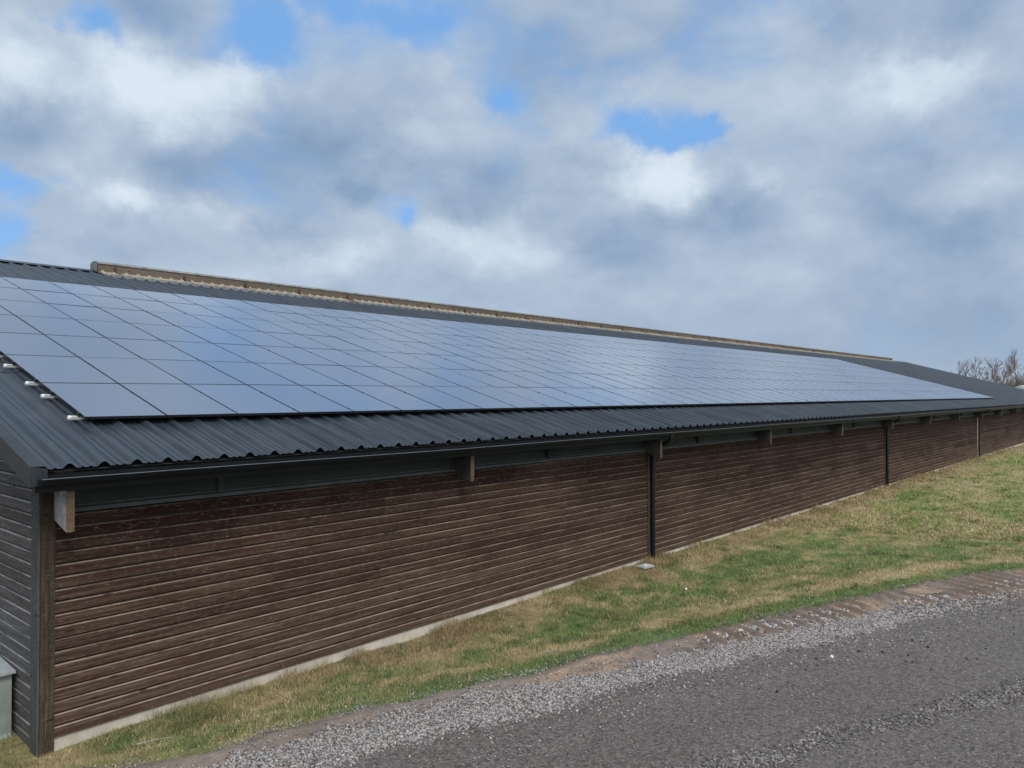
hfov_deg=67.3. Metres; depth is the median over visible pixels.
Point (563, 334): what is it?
solar panel
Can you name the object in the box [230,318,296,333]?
solar panel
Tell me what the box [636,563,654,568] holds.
drain cover
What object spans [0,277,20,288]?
solar panel
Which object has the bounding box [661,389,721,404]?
solar panel
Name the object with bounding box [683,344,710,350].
solar panel
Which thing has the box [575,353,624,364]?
solar panel
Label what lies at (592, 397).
solar panel
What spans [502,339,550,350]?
solar panel
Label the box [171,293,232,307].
solar panel
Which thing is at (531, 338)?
solar panel
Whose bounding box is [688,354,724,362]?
solar panel
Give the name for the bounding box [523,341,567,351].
solar panel
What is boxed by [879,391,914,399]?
solar panel
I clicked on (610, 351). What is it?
solar panel
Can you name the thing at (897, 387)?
solar panel
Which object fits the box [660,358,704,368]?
solar panel
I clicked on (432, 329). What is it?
solar panel
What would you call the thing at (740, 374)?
solar panel
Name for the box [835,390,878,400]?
solar panel
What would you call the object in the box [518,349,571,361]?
solar panel
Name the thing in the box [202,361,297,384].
solar panel
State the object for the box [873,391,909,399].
solar panel
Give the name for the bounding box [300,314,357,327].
solar panel
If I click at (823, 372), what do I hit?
solar panel
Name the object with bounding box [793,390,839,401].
solar panel
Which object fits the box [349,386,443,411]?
solar panel
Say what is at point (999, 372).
bare tree
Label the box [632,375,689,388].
solar panel
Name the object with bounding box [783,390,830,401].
solar panel
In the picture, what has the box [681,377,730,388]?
solar panel
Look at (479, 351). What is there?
solar panel
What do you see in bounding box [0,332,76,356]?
solar panel
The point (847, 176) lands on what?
sky
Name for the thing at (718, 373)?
solar panel
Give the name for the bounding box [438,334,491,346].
solar panel
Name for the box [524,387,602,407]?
solar panel
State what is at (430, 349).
solar panel
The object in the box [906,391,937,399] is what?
solar panel
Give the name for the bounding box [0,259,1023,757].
barn
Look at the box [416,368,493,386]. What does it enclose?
solar panel
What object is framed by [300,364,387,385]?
solar panel
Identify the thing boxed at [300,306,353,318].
solar panel
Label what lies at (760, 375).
solar panel
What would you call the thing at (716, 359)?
solar panel
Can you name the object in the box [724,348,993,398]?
solar panels
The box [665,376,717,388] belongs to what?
solar panel
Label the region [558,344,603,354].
solar panel
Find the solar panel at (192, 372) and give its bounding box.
[144,359,245,384]
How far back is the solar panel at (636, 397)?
20.14 m
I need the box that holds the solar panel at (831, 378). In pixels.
[814,374,849,382]
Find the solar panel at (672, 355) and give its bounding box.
[654,351,693,360]
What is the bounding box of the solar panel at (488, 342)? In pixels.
[461,336,514,348]
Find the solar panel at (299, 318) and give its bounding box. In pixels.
[269,311,329,325]
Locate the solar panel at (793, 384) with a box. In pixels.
[775,380,815,389]
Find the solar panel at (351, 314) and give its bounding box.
[328,309,378,320]
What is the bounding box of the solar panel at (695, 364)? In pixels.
[673,359,713,368]
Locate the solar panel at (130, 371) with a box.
[79,357,184,383]
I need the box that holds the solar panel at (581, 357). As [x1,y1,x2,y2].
[555,351,607,363]
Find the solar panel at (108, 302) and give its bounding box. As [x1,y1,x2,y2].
[72,293,143,310]
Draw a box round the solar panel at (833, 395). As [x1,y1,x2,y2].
[811,390,855,401]
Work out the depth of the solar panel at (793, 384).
32.65 m
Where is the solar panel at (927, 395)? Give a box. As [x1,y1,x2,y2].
[911,391,942,398]
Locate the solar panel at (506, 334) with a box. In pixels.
[490,331,535,341]
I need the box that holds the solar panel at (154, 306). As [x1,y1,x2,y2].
[119,298,185,313]
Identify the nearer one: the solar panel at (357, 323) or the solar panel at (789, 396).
the solar panel at (357, 323)
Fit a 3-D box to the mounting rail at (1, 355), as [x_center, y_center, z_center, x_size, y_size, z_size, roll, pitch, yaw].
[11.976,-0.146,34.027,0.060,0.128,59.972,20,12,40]
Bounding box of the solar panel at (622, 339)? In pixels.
[612,337,643,344]
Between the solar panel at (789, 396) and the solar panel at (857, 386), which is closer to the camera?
the solar panel at (789, 396)
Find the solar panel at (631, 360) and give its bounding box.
[607,355,652,365]
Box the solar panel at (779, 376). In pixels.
[762,372,797,380]
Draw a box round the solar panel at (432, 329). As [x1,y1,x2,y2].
[405,323,457,335]
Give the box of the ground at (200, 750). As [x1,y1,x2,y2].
[0,444,1023,767]
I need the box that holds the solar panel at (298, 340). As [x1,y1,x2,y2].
[263,332,336,349]
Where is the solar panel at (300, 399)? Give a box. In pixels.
[248,385,353,413]
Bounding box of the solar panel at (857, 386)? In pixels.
[839,382,874,390]
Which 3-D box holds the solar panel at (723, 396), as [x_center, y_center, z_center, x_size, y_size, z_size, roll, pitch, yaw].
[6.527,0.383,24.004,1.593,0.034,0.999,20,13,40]
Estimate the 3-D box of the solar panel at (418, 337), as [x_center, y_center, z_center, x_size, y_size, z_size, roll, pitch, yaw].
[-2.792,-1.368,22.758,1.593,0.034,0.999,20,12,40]
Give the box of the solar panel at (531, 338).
[510,333,554,343]
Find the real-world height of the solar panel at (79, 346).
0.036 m
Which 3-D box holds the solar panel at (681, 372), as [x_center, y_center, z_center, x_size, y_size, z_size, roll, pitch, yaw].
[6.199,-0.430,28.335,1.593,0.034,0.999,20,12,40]
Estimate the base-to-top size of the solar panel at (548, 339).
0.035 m
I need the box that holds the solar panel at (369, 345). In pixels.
[336,337,402,352]
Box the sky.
[0,0,1023,383]
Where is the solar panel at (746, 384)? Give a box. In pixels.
[720,378,768,389]
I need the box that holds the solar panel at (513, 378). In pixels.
[477,370,550,387]
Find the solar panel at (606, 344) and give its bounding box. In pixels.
[588,340,624,348]
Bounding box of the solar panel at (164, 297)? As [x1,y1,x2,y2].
[135,290,196,304]
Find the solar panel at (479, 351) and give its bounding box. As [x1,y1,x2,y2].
[449,344,509,358]
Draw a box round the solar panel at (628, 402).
[578,388,648,406]
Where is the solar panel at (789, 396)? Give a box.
[762,390,810,402]
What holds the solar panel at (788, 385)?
attached to the mounting rail at (35, 382)
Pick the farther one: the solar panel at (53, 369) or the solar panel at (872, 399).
the solar panel at (872, 399)
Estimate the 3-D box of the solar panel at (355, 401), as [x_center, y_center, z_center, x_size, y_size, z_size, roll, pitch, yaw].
[-2.804,0.252,13.333,1.593,0.036,0.999,20,12,40]
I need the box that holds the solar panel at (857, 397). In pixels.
[828,390,871,400]
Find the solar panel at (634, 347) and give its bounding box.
[613,342,649,350]
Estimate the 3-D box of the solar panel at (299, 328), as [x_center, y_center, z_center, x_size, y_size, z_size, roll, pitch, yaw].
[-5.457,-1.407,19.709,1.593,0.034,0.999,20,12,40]
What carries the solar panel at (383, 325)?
attached to the mounting rail
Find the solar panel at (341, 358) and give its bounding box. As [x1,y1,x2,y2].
[301,348,378,366]
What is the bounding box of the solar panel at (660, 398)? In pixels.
[621,388,687,405]
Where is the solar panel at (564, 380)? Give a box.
[531,372,596,387]
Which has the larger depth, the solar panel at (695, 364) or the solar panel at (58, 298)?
the solar panel at (695, 364)
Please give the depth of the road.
8.53 m
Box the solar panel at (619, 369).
[593,363,646,375]
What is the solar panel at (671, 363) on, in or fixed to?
attached to the barn
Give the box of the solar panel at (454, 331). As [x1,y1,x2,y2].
[431,326,479,337]
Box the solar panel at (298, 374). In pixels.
[255,363,346,385]
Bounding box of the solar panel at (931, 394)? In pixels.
[915,391,947,398]
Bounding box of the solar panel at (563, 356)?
[537,350,589,362]
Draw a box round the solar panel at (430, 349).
[397,341,458,355]
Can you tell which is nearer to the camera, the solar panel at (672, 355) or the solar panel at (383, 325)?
the solar panel at (383, 325)
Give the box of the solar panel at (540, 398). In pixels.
[497,387,576,408]
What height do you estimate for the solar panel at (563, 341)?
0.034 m
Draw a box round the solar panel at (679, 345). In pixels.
[664,342,695,349]
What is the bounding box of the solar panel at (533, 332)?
[513,327,553,336]
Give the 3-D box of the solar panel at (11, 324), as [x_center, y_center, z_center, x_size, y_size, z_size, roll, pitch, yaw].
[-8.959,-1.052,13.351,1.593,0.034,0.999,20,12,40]
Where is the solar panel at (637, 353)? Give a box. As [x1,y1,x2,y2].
[616,348,656,357]
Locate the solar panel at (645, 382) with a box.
[616,375,673,388]
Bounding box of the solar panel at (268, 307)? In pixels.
[240,300,297,313]
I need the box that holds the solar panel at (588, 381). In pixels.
[555,373,616,387]
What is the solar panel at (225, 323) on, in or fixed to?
attached to the barn
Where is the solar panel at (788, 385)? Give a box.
[766,380,807,389]
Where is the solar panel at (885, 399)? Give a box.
[850,390,891,400]
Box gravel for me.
[81,572,1023,767]
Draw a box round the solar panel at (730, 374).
[709,369,749,378]
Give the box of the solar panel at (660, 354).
[641,350,681,359]
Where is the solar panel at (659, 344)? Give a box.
[644,340,675,347]
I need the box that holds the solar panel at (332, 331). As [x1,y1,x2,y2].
[300,323,361,337]
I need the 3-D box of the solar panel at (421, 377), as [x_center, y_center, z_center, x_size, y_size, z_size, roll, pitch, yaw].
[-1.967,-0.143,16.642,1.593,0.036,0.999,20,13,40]
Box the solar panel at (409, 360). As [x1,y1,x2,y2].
[375,352,444,368]
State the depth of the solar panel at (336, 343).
18.66 m
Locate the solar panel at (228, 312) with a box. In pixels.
[199,305,262,319]
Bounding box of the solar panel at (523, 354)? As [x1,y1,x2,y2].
[495,347,551,360]
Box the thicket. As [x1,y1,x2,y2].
[1000,374,1023,386]
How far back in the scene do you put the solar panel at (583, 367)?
23.76 m
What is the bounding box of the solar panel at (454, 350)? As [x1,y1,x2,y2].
[425,343,483,356]
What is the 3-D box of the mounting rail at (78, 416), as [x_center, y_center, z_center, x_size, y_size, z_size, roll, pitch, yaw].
[14.303,0.697,31.982,0.060,0.128,59.972,20,12,40]
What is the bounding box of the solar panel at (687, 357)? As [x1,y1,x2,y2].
[666,352,705,361]
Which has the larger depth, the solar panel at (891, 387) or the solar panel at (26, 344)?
the solar panel at (891, 387)
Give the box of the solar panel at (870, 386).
[854,383,886,390]
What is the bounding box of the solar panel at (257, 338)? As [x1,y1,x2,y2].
[222,329,298,347]
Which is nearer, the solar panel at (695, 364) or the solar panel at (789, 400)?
the solar panel at (789, 400)
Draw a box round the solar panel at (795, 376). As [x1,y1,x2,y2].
[776,372,811,380]
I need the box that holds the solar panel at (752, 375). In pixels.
[730,370,770,379]
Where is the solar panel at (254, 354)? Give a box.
[213,343,297,363]
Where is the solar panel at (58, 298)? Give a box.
[22,289,96,306]
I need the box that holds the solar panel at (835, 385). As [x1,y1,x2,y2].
[816,381,852,389]
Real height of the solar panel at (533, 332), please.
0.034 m
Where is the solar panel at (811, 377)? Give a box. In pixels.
[793,373,828,381]
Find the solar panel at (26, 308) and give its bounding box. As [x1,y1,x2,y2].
[0,299,72,318]
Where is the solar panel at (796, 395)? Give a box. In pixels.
[772,390,820,401]
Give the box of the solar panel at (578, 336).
[560,332,596,340]
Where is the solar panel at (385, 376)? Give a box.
[343,366,425,385]
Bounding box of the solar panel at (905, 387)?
[892,384,919,390]
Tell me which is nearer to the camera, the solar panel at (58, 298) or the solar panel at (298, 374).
the solar panel at (298, 374)
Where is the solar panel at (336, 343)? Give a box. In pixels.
[299,334,368,350]
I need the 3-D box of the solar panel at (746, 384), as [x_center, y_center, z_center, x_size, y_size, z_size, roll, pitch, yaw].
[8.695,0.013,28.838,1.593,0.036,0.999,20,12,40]
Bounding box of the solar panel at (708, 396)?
[677,389,736,403]
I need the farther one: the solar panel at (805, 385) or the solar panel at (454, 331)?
the solar panel at (805, 385)
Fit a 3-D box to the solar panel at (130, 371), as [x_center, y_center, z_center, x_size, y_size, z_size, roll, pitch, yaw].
[-5.966,-0.202,12.068,1.593,0.035,0.999,20,13,40]
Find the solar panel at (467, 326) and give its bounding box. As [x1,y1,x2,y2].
[442,320,486,330]
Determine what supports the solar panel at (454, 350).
attached to the barn
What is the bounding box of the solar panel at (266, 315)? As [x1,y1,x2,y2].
[235,308,296,322]
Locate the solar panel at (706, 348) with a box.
[693,345,720,351]
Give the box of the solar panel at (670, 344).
[654,341,685,348]
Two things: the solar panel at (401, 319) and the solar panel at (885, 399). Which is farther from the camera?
the solar panel at (885, 399)
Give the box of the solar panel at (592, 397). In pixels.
[553,388,626,406]
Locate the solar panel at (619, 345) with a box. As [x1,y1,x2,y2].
[601,341,637,349]
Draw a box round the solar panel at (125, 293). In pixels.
[94,286,156,300]
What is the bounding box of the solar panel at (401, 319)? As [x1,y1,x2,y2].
[378,314,424,324]
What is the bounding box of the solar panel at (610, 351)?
[588,346,632,356]
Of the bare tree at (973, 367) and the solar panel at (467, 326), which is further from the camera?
the bare tree at (973, 367)
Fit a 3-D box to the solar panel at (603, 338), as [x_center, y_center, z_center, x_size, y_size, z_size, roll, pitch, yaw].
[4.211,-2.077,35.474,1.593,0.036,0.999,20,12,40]
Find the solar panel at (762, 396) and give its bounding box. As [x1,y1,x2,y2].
[734,389,788,402]
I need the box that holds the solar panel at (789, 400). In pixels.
[747,389,800,402]
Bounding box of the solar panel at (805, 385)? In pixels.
[783,380,823,389]
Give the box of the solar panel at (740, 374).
[718,369,762,379]
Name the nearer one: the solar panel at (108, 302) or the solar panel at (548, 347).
the solar panel at (108, 302)
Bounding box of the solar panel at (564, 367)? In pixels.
[535,360,592,373]
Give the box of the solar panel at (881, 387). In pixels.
[865,383,896,390]
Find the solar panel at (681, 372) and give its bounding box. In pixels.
[656,366,704,377]
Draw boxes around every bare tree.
[957,356,1004,382]
[988,362,1010,383]
[993,357,1019,385]
[999,350,1023,386]
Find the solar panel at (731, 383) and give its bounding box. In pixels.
[709,378,757,389]
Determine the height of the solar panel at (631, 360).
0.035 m
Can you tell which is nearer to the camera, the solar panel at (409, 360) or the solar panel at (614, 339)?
the solar panel at (409, 360)
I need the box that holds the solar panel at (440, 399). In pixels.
[391,386,482,410]
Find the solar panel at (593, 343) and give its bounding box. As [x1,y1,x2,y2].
[575,339,611,347]
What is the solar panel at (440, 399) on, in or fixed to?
on the mounting rail at (78, 416)
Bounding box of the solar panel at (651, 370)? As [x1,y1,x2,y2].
[628,365,677,376]
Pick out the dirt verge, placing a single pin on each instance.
(956, 583)
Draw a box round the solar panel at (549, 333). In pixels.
[530,329,567,337]
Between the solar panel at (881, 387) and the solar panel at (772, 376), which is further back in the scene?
the solar panel at (881, 387)
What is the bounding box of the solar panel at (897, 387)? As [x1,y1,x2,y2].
[883,384,911,390]
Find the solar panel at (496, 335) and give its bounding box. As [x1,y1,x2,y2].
[471,329,518,340]
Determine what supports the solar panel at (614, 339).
attached to the mounting rail
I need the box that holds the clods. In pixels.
[704,607,1014,692]
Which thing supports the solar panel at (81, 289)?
attached to the mounting rail
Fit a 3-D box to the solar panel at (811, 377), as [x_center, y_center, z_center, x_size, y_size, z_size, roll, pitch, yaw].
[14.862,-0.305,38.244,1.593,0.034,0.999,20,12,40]
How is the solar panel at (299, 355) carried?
attached to the mounting rail at (1, 355)
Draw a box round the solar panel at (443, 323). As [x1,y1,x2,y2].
[421,318,466,328]
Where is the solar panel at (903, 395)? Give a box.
[885,391,919,399]
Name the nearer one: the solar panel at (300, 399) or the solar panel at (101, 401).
the solar panel at (101, 401)
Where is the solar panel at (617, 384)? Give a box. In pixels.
[574,373,635,387]
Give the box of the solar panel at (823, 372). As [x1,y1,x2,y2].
[807,368,838,375]
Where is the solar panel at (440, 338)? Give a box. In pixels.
[414,332,470,345]
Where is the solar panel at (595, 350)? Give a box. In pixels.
[573,345,618,355]
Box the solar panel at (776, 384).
[753,379,798,389]
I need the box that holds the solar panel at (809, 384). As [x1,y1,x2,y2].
[795,381,831,389]
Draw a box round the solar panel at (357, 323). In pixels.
[331,317,384,329]
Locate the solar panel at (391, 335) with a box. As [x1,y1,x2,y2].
[361,328,421,342]
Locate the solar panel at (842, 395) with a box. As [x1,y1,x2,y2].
[820,390,863,400]
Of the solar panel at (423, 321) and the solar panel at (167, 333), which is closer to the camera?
the solar panel at (167, 333)
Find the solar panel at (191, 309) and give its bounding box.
[161,302,227,317]
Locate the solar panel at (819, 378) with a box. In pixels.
[803,374,834,381]
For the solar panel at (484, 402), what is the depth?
15.56 m
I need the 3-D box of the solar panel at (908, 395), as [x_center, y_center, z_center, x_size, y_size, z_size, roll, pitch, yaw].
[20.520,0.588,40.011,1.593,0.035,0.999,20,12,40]
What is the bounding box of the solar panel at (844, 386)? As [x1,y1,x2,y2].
[827,382,862,390]
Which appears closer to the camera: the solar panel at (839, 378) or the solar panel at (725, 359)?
the solar panel at (725, 359)
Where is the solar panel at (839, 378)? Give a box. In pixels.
[824,375,855,382]
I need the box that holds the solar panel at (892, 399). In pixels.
[861,391,896,400]
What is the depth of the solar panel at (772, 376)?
34.46 m
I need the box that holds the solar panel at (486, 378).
[448,369,521,386]
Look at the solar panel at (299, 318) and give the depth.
21.47 m
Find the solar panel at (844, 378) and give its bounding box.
[829,375,860,382]
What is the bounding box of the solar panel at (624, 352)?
[602,347,646,357]
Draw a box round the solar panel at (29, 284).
[2,277,69,292]
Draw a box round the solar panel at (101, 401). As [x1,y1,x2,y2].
[41,383,165,418]
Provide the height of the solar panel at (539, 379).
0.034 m
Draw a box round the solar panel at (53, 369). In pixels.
[5,354,117,384]
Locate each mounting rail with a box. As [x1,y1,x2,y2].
[0,351,900,383]
[3,361,887,385]
[25,378,943,390]
[40,391,703,397]
[67,397,971,422]
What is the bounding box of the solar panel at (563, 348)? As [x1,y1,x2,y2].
[539,342,587,353]
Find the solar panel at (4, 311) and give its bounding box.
[0,306,12,314]
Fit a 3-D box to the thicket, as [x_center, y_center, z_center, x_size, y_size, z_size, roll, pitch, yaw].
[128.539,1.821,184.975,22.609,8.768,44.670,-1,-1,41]
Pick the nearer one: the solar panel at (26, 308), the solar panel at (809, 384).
the solar panel at (26, 308)
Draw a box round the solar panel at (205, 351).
[163,341,251,362]
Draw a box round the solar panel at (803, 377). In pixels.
[786,373,822,381]
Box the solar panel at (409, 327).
[381,321,434,333]
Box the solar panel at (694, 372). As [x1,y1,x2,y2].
[671,367,715,377]
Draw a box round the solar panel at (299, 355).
[260,346,340,365]
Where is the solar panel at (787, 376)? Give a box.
[769,372,805,380]
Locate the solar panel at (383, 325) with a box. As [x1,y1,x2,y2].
[357,319,410,331]
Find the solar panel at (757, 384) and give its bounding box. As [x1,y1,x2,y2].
[734,379,778,389]
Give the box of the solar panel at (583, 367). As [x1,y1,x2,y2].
[556,361,612,374]
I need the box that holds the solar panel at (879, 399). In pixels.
[843,390,884,400]
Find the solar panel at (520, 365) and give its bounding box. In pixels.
[487,357,551,372]
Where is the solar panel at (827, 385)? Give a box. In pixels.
[809,381,845,389]
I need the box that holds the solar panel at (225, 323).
[191,315,260,331]
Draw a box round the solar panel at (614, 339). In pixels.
[596,335,632,343]
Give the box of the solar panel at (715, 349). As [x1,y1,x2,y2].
[702,346,729,352]
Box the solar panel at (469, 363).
[436,355,501,370]
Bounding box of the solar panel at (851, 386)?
[833,382,868,390]
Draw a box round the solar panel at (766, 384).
[744,379,788,389]
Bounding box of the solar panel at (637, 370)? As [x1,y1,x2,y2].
[611,364,660,375]
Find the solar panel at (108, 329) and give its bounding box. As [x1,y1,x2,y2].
[75,319,160,340]
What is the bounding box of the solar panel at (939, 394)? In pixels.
[924,391,955,398]
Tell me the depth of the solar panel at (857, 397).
33.13 m
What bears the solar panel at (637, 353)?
attached to the barn
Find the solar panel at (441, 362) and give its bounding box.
[405,353,474,369]
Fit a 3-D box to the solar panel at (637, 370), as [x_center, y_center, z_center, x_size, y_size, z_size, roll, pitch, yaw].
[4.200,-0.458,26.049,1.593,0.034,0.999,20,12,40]
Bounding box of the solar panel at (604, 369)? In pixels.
[575,362,628,374]
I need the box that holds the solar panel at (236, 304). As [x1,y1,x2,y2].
[208,297,265,310]
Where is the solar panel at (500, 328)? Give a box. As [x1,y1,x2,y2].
[480,324,521,333]
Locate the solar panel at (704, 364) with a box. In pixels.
[685,360,726,369]
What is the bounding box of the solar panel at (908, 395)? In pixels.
[891,391,924,399]
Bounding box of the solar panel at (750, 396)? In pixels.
[721,389,777,402]
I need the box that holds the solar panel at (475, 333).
[449,327,498,338]
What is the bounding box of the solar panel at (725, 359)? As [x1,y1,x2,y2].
[709,356,741,363]
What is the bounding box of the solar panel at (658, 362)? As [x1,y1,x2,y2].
[636,357,681,367]
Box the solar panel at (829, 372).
[816,369,842,375]
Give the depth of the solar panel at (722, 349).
44.62 m
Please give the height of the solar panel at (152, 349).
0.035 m
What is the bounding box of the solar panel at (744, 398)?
[708,389,764,403]
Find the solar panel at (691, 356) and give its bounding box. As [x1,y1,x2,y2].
[677,353,713,361]
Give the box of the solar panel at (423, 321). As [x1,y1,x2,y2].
[400,316,445,326]
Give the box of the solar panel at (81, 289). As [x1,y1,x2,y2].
[48,281,114,296]
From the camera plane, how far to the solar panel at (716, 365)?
33.93 m
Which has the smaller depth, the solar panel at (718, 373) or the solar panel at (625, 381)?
the solar panel at (625, 381)
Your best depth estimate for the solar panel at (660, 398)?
20.91 m
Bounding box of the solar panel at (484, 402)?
[429,386,516,409]
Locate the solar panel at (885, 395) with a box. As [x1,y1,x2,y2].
[867,391,903,399]
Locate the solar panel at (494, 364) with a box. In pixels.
[462,356,527,371]
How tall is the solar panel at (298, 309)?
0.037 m
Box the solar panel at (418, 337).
[388,330,445,343]
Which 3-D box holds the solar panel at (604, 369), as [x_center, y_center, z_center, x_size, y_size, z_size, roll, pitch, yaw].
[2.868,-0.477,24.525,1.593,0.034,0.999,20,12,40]
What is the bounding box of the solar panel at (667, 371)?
[644,366,689,376]
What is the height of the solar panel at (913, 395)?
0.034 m
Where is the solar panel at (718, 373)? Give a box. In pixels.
[695,368,739,378]
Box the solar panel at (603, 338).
[585,334,620,342]
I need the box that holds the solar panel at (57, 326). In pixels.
[15,315,104,337]
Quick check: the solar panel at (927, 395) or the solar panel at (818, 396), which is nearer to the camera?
the solar panel at (818, 396)
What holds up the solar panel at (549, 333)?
attached to the mounting rail
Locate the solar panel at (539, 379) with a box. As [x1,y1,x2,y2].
[505,371,574,387]
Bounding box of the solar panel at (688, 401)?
[640,388,705,404]
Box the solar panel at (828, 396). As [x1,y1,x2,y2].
[802,390,847,401]
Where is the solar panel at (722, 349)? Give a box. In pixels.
[707,346,734,352]
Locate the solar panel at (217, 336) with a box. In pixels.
[177,326,256,345]
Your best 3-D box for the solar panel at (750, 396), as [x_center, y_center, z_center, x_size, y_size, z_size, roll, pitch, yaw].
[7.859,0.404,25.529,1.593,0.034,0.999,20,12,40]
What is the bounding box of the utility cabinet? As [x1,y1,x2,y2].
[0,657,15,739]
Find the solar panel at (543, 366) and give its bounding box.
[513,359,571,372]
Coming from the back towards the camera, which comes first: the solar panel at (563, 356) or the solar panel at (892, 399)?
the solar panel at (892, 399)
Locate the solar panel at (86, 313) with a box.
[47,303,126,322]
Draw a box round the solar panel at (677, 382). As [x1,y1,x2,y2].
[651,376,703,388]
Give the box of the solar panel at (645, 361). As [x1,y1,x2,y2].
[622,356,666,366]
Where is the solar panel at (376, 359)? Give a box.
[339,350,412,367]
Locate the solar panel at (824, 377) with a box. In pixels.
[808,374,840,381]
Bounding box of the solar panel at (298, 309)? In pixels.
[271,303,327,316]
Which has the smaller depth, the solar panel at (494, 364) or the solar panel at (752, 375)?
the solar panel at (494, 364)
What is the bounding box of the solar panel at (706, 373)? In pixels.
[685,368,729,378]
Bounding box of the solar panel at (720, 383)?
[694,377,742,388]
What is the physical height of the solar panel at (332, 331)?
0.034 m
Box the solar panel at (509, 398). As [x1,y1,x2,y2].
[464,386,547,408]
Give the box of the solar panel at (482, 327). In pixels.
[461,322,502,331]
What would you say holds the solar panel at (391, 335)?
attached to the barn
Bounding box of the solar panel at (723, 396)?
[693,389,750,403]
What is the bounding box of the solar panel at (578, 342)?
[557,337,598,346]
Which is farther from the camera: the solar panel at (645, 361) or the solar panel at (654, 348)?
the solar panel at (654, 348)
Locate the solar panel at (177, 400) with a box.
[119,383,236,416]
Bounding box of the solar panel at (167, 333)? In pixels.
[129,323,210,342]
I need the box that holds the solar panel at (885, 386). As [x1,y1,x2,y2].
[870,383,901,390]
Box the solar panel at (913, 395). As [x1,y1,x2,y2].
[896,391,929,399]
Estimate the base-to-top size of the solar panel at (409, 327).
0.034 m
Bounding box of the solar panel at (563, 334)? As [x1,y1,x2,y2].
[544,330,583,339]
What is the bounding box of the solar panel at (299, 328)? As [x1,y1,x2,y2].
[265,320,332,336]
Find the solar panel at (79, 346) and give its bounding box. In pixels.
[45,335,141,358]
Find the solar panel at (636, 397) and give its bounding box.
[599,388,668,405]
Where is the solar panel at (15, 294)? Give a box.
[0,287,44,302]
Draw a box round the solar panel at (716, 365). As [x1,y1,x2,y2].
[698,361,737,370]
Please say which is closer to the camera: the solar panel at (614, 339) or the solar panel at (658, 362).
the solar panel at (658, 362)
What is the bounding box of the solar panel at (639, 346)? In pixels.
[625,343,661,351]
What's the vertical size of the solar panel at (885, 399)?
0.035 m
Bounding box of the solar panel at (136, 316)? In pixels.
[98,307,174,325]
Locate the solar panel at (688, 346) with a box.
[674,343,705,350]
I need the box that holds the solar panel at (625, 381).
[596,374,656,388]
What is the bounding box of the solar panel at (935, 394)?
[920,391,951,398]
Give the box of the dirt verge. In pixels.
[119,567,1023,767]
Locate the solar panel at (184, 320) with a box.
[146,311,219,328]
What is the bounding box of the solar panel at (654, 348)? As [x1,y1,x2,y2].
[636,344,672,352]
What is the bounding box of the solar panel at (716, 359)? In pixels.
[699,355,734,363]
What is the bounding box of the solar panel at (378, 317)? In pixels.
[352,311,401,322]
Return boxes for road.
[320,599,1023,767]
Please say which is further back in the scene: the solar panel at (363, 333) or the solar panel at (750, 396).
the solar panel at (750, 396)
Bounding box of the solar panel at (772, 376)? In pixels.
[750,371,790,380]
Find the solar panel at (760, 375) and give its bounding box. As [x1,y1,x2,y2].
[742,371,778,379]
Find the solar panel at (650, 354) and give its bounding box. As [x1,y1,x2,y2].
[632,350,669,358]
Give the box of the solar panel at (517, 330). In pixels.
[495,325,539,335]
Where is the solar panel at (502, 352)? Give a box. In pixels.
[474,346,531,359]
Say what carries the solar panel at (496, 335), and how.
attached to the mounting rail
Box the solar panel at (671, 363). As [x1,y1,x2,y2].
[650,358,691,367]
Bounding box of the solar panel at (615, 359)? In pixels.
[591,354,636,364]
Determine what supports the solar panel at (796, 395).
attached to the mounting rail at (78, 416)
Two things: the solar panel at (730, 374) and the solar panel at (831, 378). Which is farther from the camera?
the solar panel at (831, 378)
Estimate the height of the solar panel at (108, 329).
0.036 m
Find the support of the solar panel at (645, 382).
attached to the barn
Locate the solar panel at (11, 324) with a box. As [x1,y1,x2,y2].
[0,314,41,333]
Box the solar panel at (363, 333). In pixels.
[333,326,393,340]
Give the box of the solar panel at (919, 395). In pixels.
[901,391,934,399]
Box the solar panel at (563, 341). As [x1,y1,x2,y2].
[543,336,584,345]
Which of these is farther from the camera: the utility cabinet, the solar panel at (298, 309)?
the solar panel at (298, 309)
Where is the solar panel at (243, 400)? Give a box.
[187,384,298,415]
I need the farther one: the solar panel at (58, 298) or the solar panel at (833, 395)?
the solar panel at (833, 395)
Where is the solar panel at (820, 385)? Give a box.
[802,381,838,389]
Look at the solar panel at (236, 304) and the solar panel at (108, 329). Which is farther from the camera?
the solar panel at (236, 304)
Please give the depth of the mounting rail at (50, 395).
10.09 m
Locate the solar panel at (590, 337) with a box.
[572,333,608,341]
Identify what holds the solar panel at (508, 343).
attached to the barn
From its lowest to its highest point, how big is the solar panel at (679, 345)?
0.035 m
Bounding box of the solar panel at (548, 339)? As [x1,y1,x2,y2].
[525,334,569,344]
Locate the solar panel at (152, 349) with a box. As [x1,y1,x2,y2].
[107,338,199,360]
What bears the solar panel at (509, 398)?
attached to the barn
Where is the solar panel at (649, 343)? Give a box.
[633,339,665,346]
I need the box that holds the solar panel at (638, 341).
[623,338,654,345]
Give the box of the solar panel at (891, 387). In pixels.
[875,383,906,390]
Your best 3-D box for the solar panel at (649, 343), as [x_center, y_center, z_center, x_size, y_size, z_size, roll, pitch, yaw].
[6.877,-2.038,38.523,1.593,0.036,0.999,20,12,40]
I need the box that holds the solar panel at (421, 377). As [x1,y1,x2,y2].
[381,367,461,386]
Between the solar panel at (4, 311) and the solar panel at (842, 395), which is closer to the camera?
the solar panel at (4, 311)
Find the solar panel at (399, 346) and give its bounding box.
[368,339,432,354]
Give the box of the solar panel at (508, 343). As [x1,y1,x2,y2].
[483,338,533,349]
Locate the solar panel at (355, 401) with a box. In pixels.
[300,385,401,412]

